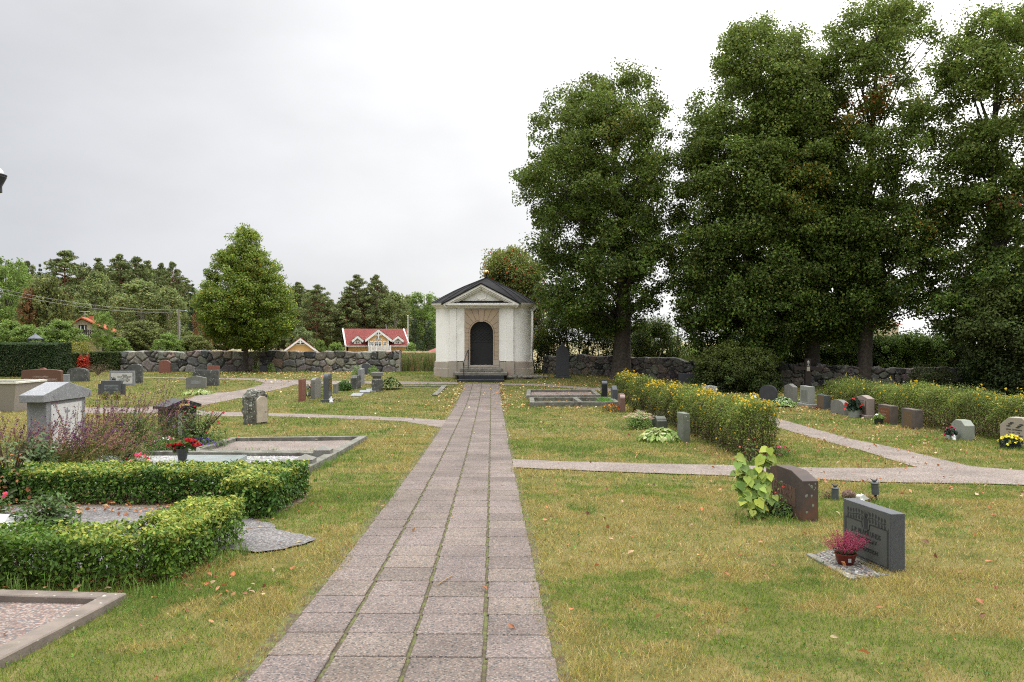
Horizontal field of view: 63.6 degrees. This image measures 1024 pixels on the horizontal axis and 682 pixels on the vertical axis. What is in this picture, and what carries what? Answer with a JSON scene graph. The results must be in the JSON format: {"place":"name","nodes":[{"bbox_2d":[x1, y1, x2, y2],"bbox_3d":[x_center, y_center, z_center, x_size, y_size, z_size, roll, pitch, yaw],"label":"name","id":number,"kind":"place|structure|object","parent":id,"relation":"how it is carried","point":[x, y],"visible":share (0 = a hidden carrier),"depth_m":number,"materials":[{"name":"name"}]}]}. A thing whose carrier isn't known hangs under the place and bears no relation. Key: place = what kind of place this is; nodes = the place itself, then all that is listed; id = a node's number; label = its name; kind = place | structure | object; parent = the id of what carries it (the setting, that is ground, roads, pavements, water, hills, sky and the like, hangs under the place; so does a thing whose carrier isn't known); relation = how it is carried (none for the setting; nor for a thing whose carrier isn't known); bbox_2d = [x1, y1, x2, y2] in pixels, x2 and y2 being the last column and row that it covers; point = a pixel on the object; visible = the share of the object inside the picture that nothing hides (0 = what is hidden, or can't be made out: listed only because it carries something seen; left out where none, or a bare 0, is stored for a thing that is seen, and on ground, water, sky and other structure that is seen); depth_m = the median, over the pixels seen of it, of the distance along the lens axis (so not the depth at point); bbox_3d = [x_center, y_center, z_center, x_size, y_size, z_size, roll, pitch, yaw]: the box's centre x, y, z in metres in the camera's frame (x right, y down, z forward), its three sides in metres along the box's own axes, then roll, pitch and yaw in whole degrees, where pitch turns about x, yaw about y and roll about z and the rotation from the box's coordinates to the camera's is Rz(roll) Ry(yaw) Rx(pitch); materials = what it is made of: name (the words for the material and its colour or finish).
{"place":"outdoors","nodes":[
{"label":"outdoors","id":0,"kind":"place"},
{"bbox_2d":[72,311,120,351],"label":"cream house","id":1,"kind":"structure","parent":0,"point":[85,324],"depth_m":100.19,"materials":[{"name":"orange wood"}]},
{"bbox_2d":[148,383,295,407],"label":"diagonal gravel path","id":2,"kind":"structure","parent":0,"point":[209,398],"depth_m":32.22,"materials":[{"name":"gravel"}]},
{"bbox_2d":[26,407,445,426],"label":"cross gravel path","id":3,"kind":"structure","parent":0,"point":[434,422],"depth_m":23.21,"materials":[{"name":"gravel"}]},
{"bbox_2d":[144,377,457,383],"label":"gravel path","id":4,"kind":"structure","parent":0,"point":[309,381],"depth_m":37.35,"materials":[{"name":"gravel"}]},
{"bbox_2d":[342,324,408,351],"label":"yellow house","id":5,"kind":"structure","parent":0,"point":[357,340],"depth_m":130.42,"materials":[{"name":"red tile"}]},
{"bbox_2d":[229,383,571,681],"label":"path","id":6,"kind":"structure","parent":0,"point":[377,642],"depth_m":5.82,"materials":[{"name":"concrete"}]},
{"bbox_2d":[0,342,1023,681],"bbox_3d":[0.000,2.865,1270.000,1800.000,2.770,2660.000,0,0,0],"label":"ground","id":7,"kind":"structure","parent":0,"point":[218,620],"depth_m":6.63,"materials":[{"name":"plant"}]},
{"bbox_2d":[0,256,31,334],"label":"aspen tree","id":8,"kind":"object","parent":7,"relation":"on","point":[6,284],"visible":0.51,"depth_m":111.58,"materials":[{"name":"green plant"}]},
{"bbox_2d":[0,379,46,411],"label":"monument","id":9,"kind":"object","parent":7,"relation":"on","point":[11,390],"visible":0.78,"depth_m":24.96,"materials":[{"name":"stone"}]},
{"bbox_2d":[5,324,48,342],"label":"shrub","id":10,"kind":"object","parent":7,"relation":"on","point":[24,332],"visible":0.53,"depth_m":89.44,"materials":[{"name":"green plant"}]},
{"bbox_2d":[16,287,38,326],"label":"tree","id":11,"kind":"object","parent":7,"relation":"on","point":[29,302],"visible":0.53,"depth_m":102.65,"materials":[{"name":"brown plant"}]},
{"bbox_2d":[0,415,59,463],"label":"salvia clump","id":12,"kind":"object","parent":7,"relation":"on","point":[14,432],"visible":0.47,"depth_m":12.87,"materials":[{"name":"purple plant"}]},
{"bbox_2d":[4,432,58,467],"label":"rose bush","id":13,"kind":"object","parent":7,"relation":"on","point":[42,457],"visible":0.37,"depth_m":11.96,"materials":[{"name":"green plant"}]},
{"bbox_2d":[0,342,71,376],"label":"tall hedge","id":14,"kind":"object","parent":7,"relation":"on","point":[15,357],"visible":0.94,"depth_m":38.84,"materials":[{"name":"green plant"}]},
{"bbox_2d":[21,369,62,381],"bbox_3d":[-17.748,1.652,31.218,1.500,1.170,0.164,0,0,0],"label":"gravestone","id":15,"kind":"object","parent":7,"relation":"on","point":[51,375],"visible":0.34,"depth_m":31.14,"materials":[{"name":"brown stone"}]},
{"bbox_2d":[11,273,77,327],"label":"tree","id":16,"kind":"object","parent":7,"relation":"on","point":[46,288],"visible":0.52,"depth_m":103.72,"materials":[{"name":"green plant"}]},
{"bbox_2d":[19,382,91,454],"bbox_3d":[-8.280,1.433,15.050,0.420,1.375,1.640,0,0,0],"label":"grave monument","id":17,"kind":"object","parent":7,"relation":"on","point":[38,401],"visible":0.66,"depth_m":14.67,"materials":[{"name":"grey stone"}]},
{"bbox_2d":[0,589,125,668],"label":"grave border","id":18,"kind":"object","parent":7,"relation":"on","point":[33,620],"visible":0.81,"depth_m":5.19,"materials":[{"name":"stone"}]},
{"bbox_2d":[27,250,99,327],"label":"pine tree","id":19,"kind":"object","parent":7,"relation":"on","point":[68,256],"visible":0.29,"depth_m":134.55,"materials":[{"name":"green plant"}]},
{"bbox_2d":[42,318,91,352],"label":"shrub","id":20,"kind":"object","parent":7,"relation":"on","point":[65,331],"visible":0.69,"depth_m":94.23,"materials":[{"name":"green plant"}]},
{"bbox_2d":[4,412,179,463],"bbox_3d":[-6.413,1.584,12.706,2.742,0.971,1.299,0,0,0],"label":"salvia clump","id":21,"kind":"object","parent":7,"relation":"on","point":[74,452],"visible":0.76,"depth_m":12.61,"materials":[{"name":"purple plant"}]},
{"bbox_2d":[70,269,123,328],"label":"birch tree","id":22,"kind":"object","parent":7,"relation":"on","point":[97,297],"visible":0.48,"depth_m":127.09,"materials":[{"name":"green plant"}]},
{"bbox_2d":[90,311,114,350],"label":"aspen tree","id":23,"kind":"object","parent":7,"relation":"on","point":[102,319],"visible":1,"depth_m":83.81,"materials":[{"name":"green plant"}]},
{"bbox_2d":[89,351,123,371],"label":"tall hedge","id":24,"kind":"object","parent":7,"relation":"on","point":[108,358],"visible":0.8,"depth_m":43.62,"materials":[{"name":"green plant"}]},
{"bbox_2d":[98,380,125,394],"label":"gravestone","id":25,"kind":"object","parent":7,"relation":"on","point":[112,386],"visible":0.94,"depth_m":32.10,"materials":[{"name":"grey stone"}]},
{"bbox_2d":[47,389,182,456],"bbox_3d":[-6.908,1.481,14.543,2.314,1.298,1.045,0,0,0],"label":"salvia clump","id":26,"kind":"object","parent":7,"relation":"on","point":[112,410],"visible":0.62,"depth_m":14.42,"materials":[{"name":"purple plant"}]},
{"bbox_2d":[100,254,146,326],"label":"pine tree","id":27,"kind":"object","parent":7,"relation":"on","point":[124,266],"visible":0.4,"depth_m":134.27,"materials":[{"name":"green plant"}]},
{"bbox_2d":[102,431,151,461],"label":"perennial","id":28,"kind":"object","parent":7,"relation":"on","point":[130,451],"visible":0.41,"depth_m":12.96,"materials":[{"name":"green plant"}]},
{"bbox_2d":[0,506,254,568],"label":"grey gravel bed","id":29,"kind":"object","parent":7,"relation":"on","point":[101,515],"depth_m":8.82,"materials":[{"name":"gravel"}]},
{"bbox_2d":[7,488,89,530],"bbox_3d":[-4.598,1.659,8.152,0.688,0.416,0.638,0,0,-41],"label":"lance leaf plant","id":30,"kind":"object","parent":29,"relation":"on","point":[55,511],"visible":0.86,"depth_m":8.09,"materials":[{"name":"green plant"}]},
{"bbox_2d":[208,519,315,551],"bbox_3d":[-2.307,1.817,7.807,1.039,0.050,1.576,0,0,0],"label":"gravel tongue","id":31,"kind":"object","parent":29,"relation":"on","point":[263,539],"visible":0.58,"depth_m":7.57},
{"bbox_2d":[101,407,168,455],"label":"perennial","id":32,"kind":"object","parent":7,"relation":"on","point":[136,430],"visible":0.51,"depth_m":14.33,"materials":[{"name":"green plant"}]},
{"bbox_2d":[117,255,153,320],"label":"pine tree","id":33,"kind":"object","parent":7,"relation":"on","point":[138,269],"visible":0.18,"depth_m":139.49,"materials":[{"name":"green plant"}]},
{"bbox_2d":[114,320,166,350],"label":"olive shrub","id":34,"kind":"object","parent":7,"relation":"on","point":[147,335],"visible":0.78,"depth_m":90.72,"materials":[{"name":"green plant"}]},
{"bbox_2d":[0,492,283,590],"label":"clipped hedge","id":35,"kind":"object","parent":7,"relation":"on","point":[188,524],"visible":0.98,"depth_m":6.00,"materials":[{"name":"green plant"}]},
{"bbox_2d":[107,278,176,341],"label":"birch tree","id":36,"kind":"object","parent":7,"relation":"on","point":[143,288],"visible":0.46,"depth_m":110.38,"materials":[{"name":"green plant"}]},
{"bbox_2d":[2,490,306,520],"bbox_3d":[-5.776,1.881,9.713,6.673,0.063,2.030,0,0,4],"label":"soil bed","id":37,"kind":"object","parent":7,"relation":"on","point":[142,504],"visible":0.21,"depth_m":9.56,"materials":[{"name":"soil"}]},
{"bbox_2d":[0,431,38,503],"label":"rose bush","id":38,"kind":"object","parent":37,"relation":"on","point":[16,460],"visible":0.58,"depth_m":9.56,"materials":[{"name":"green plant"}]},
{"bbox_2d":[0,458,316,517],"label":"clipped hedge","id":39,"kind":"object","parent":7,"relation":"on","point":[272,485],"visible":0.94,"depth_m":9.49,"materials":[{"name":"green plant"}]},
{"bbox_2d":[143,285,193,343],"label":"birch tree","id":40,"kind":"object","parent":7,"relation":"on","point":[170,295],"visible":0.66,"depth_m":109.16,"materials":[{"name":"green plant"}]},
{"bbox_2d":[151,332,186,351],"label":"shrub","id":41,"kind":"object","parent":7,"relation":"on","point":[169,340],"visible":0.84,"depth_m":85.47,"materials":[{"name":"green plant"}]},
{"bbox_2d":[130,379,210,447],"bbox_3d":[-6.501,1.409,15.743,1.710,1.372,1.048,0,0,0],"label":"salvia clump","id":42,"kind":"object","parent":7,"relation":"on","point":[152,416],"visible":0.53,"depth_m":15.57,"materials":[{"name":"purple plant"}]},
{"bbox_2d":[158,261,192,337],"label":"pine tree","id":43,"kind":"object","parent":7,"relation":"on","point":[175,276],"visible":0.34,"depth_m":132.77,"materials":[{"name":"green plant"}]},
{"bbox_2d":[153,398,201,441],"bbox_3d":[-6.916,1.671,17.098,0.410,0.959,0.900,0,0,28],"label":"grave monument","id":44,"kind":"object","parent":7,"relation":"on","point":[175,401],"visible":0.45,"depth_m":16.89,"materials":[{"name":"black stone"}]},
{"bbox_2d":[176,335,212,351],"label":"olive shrub","id":45,"kind":"object","parent":7,"relation":"on","point":[197,342],"visible":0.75,"depth_m":87.15,"materials":[{"name":"green plant"}]},
{"bbox_2d":[166,401,229,446],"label":"rose bush","id":46,"kind":"object","parent":7,"relation":"on","point":[201,433],"visible":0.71,"depth_m":15.82,"materials":[{"name":"green plant"}]},
{"bbox_2d":[92,445,336,483],"bbox_3d":[-4.750,1.899,12.675,3.500,0.344,3.550,0,0,0],"label":"grave border","id":47,"kind":"object","parent":7,"relation":"on","point":[323,453],"visible":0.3,"depth_m":14.10,"materials":[{"name":"stone"}]},
{"bbox_2d":[75,456,317,482],"bbox_3d":[-4.750,1.924,12.550,3.150,0.090,3.150,0,0,0],"label":"white pebble layer","id":48,"kind":"object","parent":47,"relation":"on","point":[154,459],"visible":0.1,"depth_m":13.75,"materials":[{"name":"gravel"}]},
{"bbox_2d":[166,438,203,463],"bbox_3d":[-4.757,1.684,11.988,0.557,0.560,0.347,0,0,0],"label":"rose vase","id":49,"kind":"object","parent":48,"relation":"on","point":[179,449],"visible":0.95,"depth_m":11.96,"materials":[{"name":"red stone"}]},
{"bbox_2d":[170,455,246,465],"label":"grave slab","id":50,"kind":"structure","parent":48,"relation":"on","point":[214,458],"depth_m":13.03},
{"bbox_2d":[186,223,300,371],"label":"young linden","id":51,"kind":"object","parent":7,"relation":"on","point":[243,300],"visible":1,"depth_m":41.63,"materials":[{"name":"green plant"}]},
{"bbox_2d":[241,389,268,424],"bbox_3d":[-6.523,1.741,20.969,0.504,1.064,0.566,0,0,32],"label":"gravestone","id":52,"kind":"object","parent":7,"relation":"on","point":[254,409],"visible":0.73,"depth_m":20.78,"materials":[{"name":"stone"}]},
{"bbox_2d":[119,350,401,371],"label":"stone wall","id":53,"kind":"structure","parent":7,"relation":"on","point":[314,361],"depth_m":43.78,"materials":[{"name":"stone"}]},
{"bbox_2d":[189,436,366,454],"bbox_3d":[-4.385,2.019,15.775,2.730,0.190,2.850,0,0,0],"label":"grave border","id":54,"kind":"object","parent":7,"relation":"on","point":[339,444],"visible":0.66,"depth_m":16.23,"materials":[{"name":"stone"}]},
{"bbox_2d":[285,282,318,342],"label":"pine tree","id":55,"kind":"object","parent":7,"relation":"on","point":[297,287],"visible":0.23,"depth_m":149.20,"materials":[{"name":"green plant"}]},
{"bbox_2d":[294,284,341,346],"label":"pine tree","id":56,"kind":"object","parent":7,"relation":"on","point":[327,336],"visible":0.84,"depth_m":144.20,"materials":[{"name":"green plant"}]},
{"bbox_2d":[328,295,363,350],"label":"pine tree","id":57,"kind":"object","parent":7,"relation":"on","point":[341,303],"visible":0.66,"depth_m":147.02,"materials":[{"name":"green plant"}]},
{"bbox_2d":[336,274,376,340],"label":"pine tree","id":58,"kind":"object","parent":7,"relation":"on","point":[351,291],"visible":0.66,"depth_m":149.14,"materials":[{"name":"green plant"}]},
{"bbox_2d":[358,274,393,328],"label":"pine tree","id":59,"kind":"object","parent":7,"relation":"on","point":[380,288],"visible":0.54,"depth_m":151.13,"materials":[{"name":"green plant"}]},
{"bbox_2d":[375,290,413,347],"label":"birch tree","id":60,"kind":"object","parent":7,"relation":"on","point":[395,300],"visible":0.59,"depth_m":149.03,"materials":[{"name":"green plant"}]},
{"bbox_2d":[1,446,796,597],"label":"long grass","id":61,"kind":"structure","parent":7,"relation":"on","point":[241,547],"depth_m":6.29,"materials":[{"name":"plant"}]},
{"bbox_2d":[406,291,439,350],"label":"aspen tree","id":62,"kind":"object","parent":7,"relation":"on","point":[424,311],"visible":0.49,"depth_m":153.51,"materials":[{"name":"green plant"}]},
{"bbox_2d":[457,350,504,381],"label":"metal steps","id":63,"kind":"structure","parent":7,"relation":"on","point":[463,378],"depth_m":37.61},
{"bbox_2d":[431,270,548,378],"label":"chapel","id":64,"kind":"structure","parent":7,"relation":"on","point":[486,322],"depth_m":38.70,"materials":[{"name":"white paint"}]},
{"bbox_2d":[471,321,492,364],"bbox_3d":[-1.412,0.102,38.900,1.092,2.055,0.100,0,0,3],"label":"door","id":65,"kind":"structure","parent":64,"relation":"in","point":[481,332],"depth_m":38.90,"materials":[{"name":"black metal"}]},
{"bbox_2d":[0,371,1023,680],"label":"fallen leaves","id":66,"kind":"object","parent":7,"relation":"on","point":[232,573],"visible":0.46,"depth_m":12.43,"materials":[{"name":"brown plant"}]},
{"bbox_2d":[480,244,555,351],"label":"rowan tree","id":67,"kind":"object","parent":7,"relation":"on","point":[506,267],"visible":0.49,"depth_m":46.07,"materials":[{"name":"green plant"}]},
{"bbox_2d":[554,342,570,377],"bbox_3d":[2.354,0.929,38.520,0.740,1.779,0.280,0,0,0],"label":"obelisk gravestone","id":68,"kind":"object","parent":7,"relation":"on","point":[562,361],"visible":0.93,"depth_m":38.46,"materials":[{"name":"black stone"}]},
{"bbox_2d":[526,389,600,398],"bbox_3d":[1.910,2.062,31.798,2.780,0.251,2.804,0,0,0],"label":"grave border","id":69,"kind":"object","parent":7,"relation":"on","point":[546,393],"visible":0.78,"depth_m":32.40,"materials":[{"name":"stone"}]},
{"bbox_2d":[529,397,617,406],"bbox_3d":[2.065,2.100,28.199,2.970,0.221,2.402,0,0,0],"label":"grave border","id":70,"kind":"object","parent":7,"relation":"on","point":[574,401],"visible":0.76,"depth_m":27.32,"materials":[{"name":"stone"}]},
{"bbox_2d":[533,309,614,372],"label":"hazel thicket","id":71,"kind":"object","parent":7,"relation":"on","point":[541,336],"visible":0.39,"depth_m":42.31,"materials":[{"name":"green plant"}]},
{"bbox_2d":[508,57,687,380],"bbox_3d":[3.870,-5.559,38.240,8.086,14.878,7.818,0,0,0],"label":"lime tree","id":72,"kind":"object","parent":7,"relation":"on","point":[589,191],"visible":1,"depth_m":36.80,"materials":[{"name":"green plant"}]},
{"bbox_2d":[543,354,696,378],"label":"stone wall","id":73,"kind":"structure","parent":7,"relation":"on","point":[655,367],"depth_m":38.88,"materials":[{"name":"stone"}]},
{"bbox_2d":[622,409,654,428],"bbox_3d":[3.017,1.866,19.604,0.824,0.485,0.727,0,0,0],"label":"sedum","id":74,"kind":"object","parent":7,"relation":"on","point":[642,421],"visible":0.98,"depth_m":19.50,"materials":[{"name":"green plant"}]},
{"bbox_2d":[358,351,937,371],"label":"meadow grass","id":75,"kind":"structure","parent":7,"relation":"on","point":[416,361],"depth_m":44.77,"materials":[{"name":"plant"}]},
{"bbox_2d":[636,427,680,442],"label":"hosta","id":76,"kind":"object","parent":7,"relation":"on","point":[650,434],"visible":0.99,"depth_m":16.78,"materials":[{"name":"green plant"}]},
{"bbox_2d":[631,314,691,358],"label":"hazel thicket","id":77,"kind":"object","parent":7,"relation":"on","point":[641,342],"visible":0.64,"depth_m":41.59,"materials":[{"name":"green plant"}]},
{"bbox_2d":[677,412,689,442],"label":"gravestone","id":78,"kind":"object","parent":7,"relation":"on","point":[683,426],"visible":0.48,"depth_m":16.60,"materials":[{"name":"stone"}]},
{"bbox_2d":[613,369,783,455],"bbox_3d":[4.316,1.766,22.758,2.178,1.740,17.240,0,0,0],"label":"flowering hedge","id":79,"kind":"object","parent":7,"relation":"on","point":[734,415],"visible":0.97,"depth_m":16.72,"materials":[{"name":"green plant"}]},
{"bbox_2d":[685,339,784,393],"bbox_3d":[9.271,1.284,34.220,3.943,2.726,3.972,0,0,0],"label":"evergreen bush","id":80,"kind":"object","parent":7,"relation":"on","point":[722,369],"visible":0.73,"depth_m":33.28,"materials":[{"name":"green plant"}]},
{"bbox_2d":[729,445,778,519],"bbox_3d":[2.567,1.509,8.710,0.539,0.760,0.446,0,0,0],"label":"lilac shrub","id":81,"kind":"object","parent":7,"relation":"on","point":[754,496],"visible":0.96,"depth_m":8.71,"materials":[{"name":"green plant"}]},
{"bbox_2d":[662,8,852,366],"bbox_3d":[10.652,-6.151,36.255,8.088,16.414,8.287,0,0,0],"label":"lime tree","id":82,"kind":"object","parent":7,"relation":"on","point":[740,282],"visible":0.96,"depth_m":34.19,"materials":[{"name":"green plant"}]},
{"bbox_2d":[766,465,817,521],"bbox_3d":[3.014,1.678,8.945,0.180,0.620,0.923,0,0,-6],"label":"gravestone","id":83,"kind":"object","parent":7,"relation":"on","point":[799,492],"visible":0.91,"depth_m":8.62,"materials":[{"name":"red stone"}]},
{"bbox_2d":[797,385,816,406],"bbox_3d":[9.729,1.868,27.220,0.360,0.764,0.940,0,0,0],"label":"gravestone","id":84,"kind":"object","parent":7,"relation":"on","point":[807,395],"visible":0.87,"depth_m":26.93,"materials":[{"name":"grey stone"}]},
{"bbox_2d":[760,88,898,362],"bbox_3d":[13.742,-4.618,36.540,5.949,13.300,6.234,0,0,0],"label":"lime tree","id":85,"kind":"object","parent":7,"relation":"on","point":[814,339],"visible":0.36,"depth_m":34.79,"materials":[{"name":"green plant"}]},
{"bbox_2d":[814,549,888,577],"bbox_3d":[2.685,1.788,6.682,0.380,0.041,1.010,0,0,0],"label":"grey pebble layer","id":86,"kind":"object","parent":7,"relation":"on","point":[855,569],"visible":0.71,"depth_m":6.52,"materials":[{"name":"gravel"}]},
{"bbox_2d":[820,528,871,565],"bbox_3d":[2.672,1.639,6.613,0.397,0.285,0.340,0,0,0],"label":"heather pot","id":87,"kind":"object","parent":86,"relation":"on","point":[845,551],"visible":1,"depth_m":6.57,"materials":[{"name":"pink plastic"}]},
{"bbox_2d":[820,325,893,366],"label":"undergrowth shrub","id":88,"kind":"object","parent":7,"relation":"on","point":[844,358],"visible":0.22,"depth_m":40.10,"materials":[{"name":"green plant"}]},
{"bbox_2d":[857,395,874,418],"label":"gravestone","id":89,"kind":"object","parent":7,"relation":"on","point":[868,403],"visible":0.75,"depth_m":22.64,"materials":[{"name":"stone"}]},
{"bbox_2d":[766,362,968,389],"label":"stone wall","id":90,"kind":"structure","parent":7,"relation":"on","point":[788,373],"depth_m":35.59,"materials":[{"name":"stone"}]},
{"bbox_2d":[843,498,904,572],"bbox_3d":[2.922,1.626,6.689,0.170,0.582,0.730,0,0,-10],"label":"gravestone","id":91,"kind":"object","parent":7,"relation":"on","point":[882,528],"visible":0.84,"depth_m":6.55,"materials":[{"name":"grey stone"}]},
{"bbox_2d":[878,404,897,424],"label":"gravestone","id":92,"kind":"object","parent":7,"relation":"on","point":[889,412],"visible":0.7,"depth_m":20.84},
{"bbox_2d":[802,0,977,382],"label":"lime tree","id":93,"kind":"object","parent":7,"relation":"on","point":[894,29],"visible":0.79,"depth_m":33.89,"materials":[{"name":"green plant"}]},
{"bbox_2d":[902,408,922,428],"bbox_3d":[9.589,1.918,19.810,0.204,0.582,0.660,0,0,0],"label":"gravestone","id":94,"kind":"object","parent":7,"relation":"on","point":[912,417],"visible":0.71,"depth_m":19.60,"materials":[{"name":"stone"}]},
{"bbox_2d":[823,373,1023,438],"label":"flowering hedge","id":95,"kind":"object","parent":7,"relation":"on","point":[960,404],"visible":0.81,"depth_m":19.56,"materials":[{"name":"green plant"}]},
{"bbox_2d":[872,327,976,368],"bbox_3d":[19.896,0.753,40.010,5.819,2.961,3.302,0,0,0],"label":"undergrowth shrub","id":96,"kind":"object","parent":7,"relation":"on","point":[909,349],"visible":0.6,"depth_m":39.14,"materials":[{"name":"green plant"}]},
{"bbox_2d":[905,359,960,392],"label":"clipped bush","id":97,"kind":"object","parent":7,"relation":"on","point":[923,377],"visible":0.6,"depth_m":32.72,"materials":[{"name":"green plant"}]},
{"bbox_2d":[899,0,1023,392],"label":"lime tree","id":98,"kind":"object","parent":7,"relation":"on","point":[973,153],"visible":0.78,"depth_m":32.34,"materials":[{"name":"green plant"}]},
{"bbox_2d":[951,419,974,440],"bbox_3d":[9.402,1.908,17.233,0.210,0.532,0.500,0,0,-2],"label":"gravestone","id":99,"kind":"object","parent":7,"relation":"on","point":[965,428],"visible":0.7,"depth_m":17.03,"materials":[{"name":"grey stone"}]},
{"bbox_2d":[931,273,1023,397],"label":"bush","id":100,"kind":"object","parent":7,"relation":"on","point":[1005,367],"visible":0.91,"depth_m":31.11,"materials":[{"name":"green plant"}]},
{"bbox_2d":[1000,417,1023,446],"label":"gravestone","id":101,"kind":"object","parent":7,"relation":"on","point":[1012,425],"visible":0.61,"depth_m":15.95,"materials":[{"name":"beige stone"}]},
{"bbox_2d":[0,0,1023,341],"label":"sky","id":102,"kind":"structure","parent":0,"point":[365,138],"materials":[{"name":"white"}]},
{"bbox_2d":[501,383,967,466],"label":"gravel path","id":103,"kind":"structure","parent":0,"point":[905,456],"depth_m":15.85,"materials":[{"name":"gravel"}]},
{"bbox_2d":[512,459,1023,484],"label":"gravel path","id":104,"kind":"structure","parent":0,"point":[975,474],"depth_m":12.34,"materials":[{"name":"gravel"}]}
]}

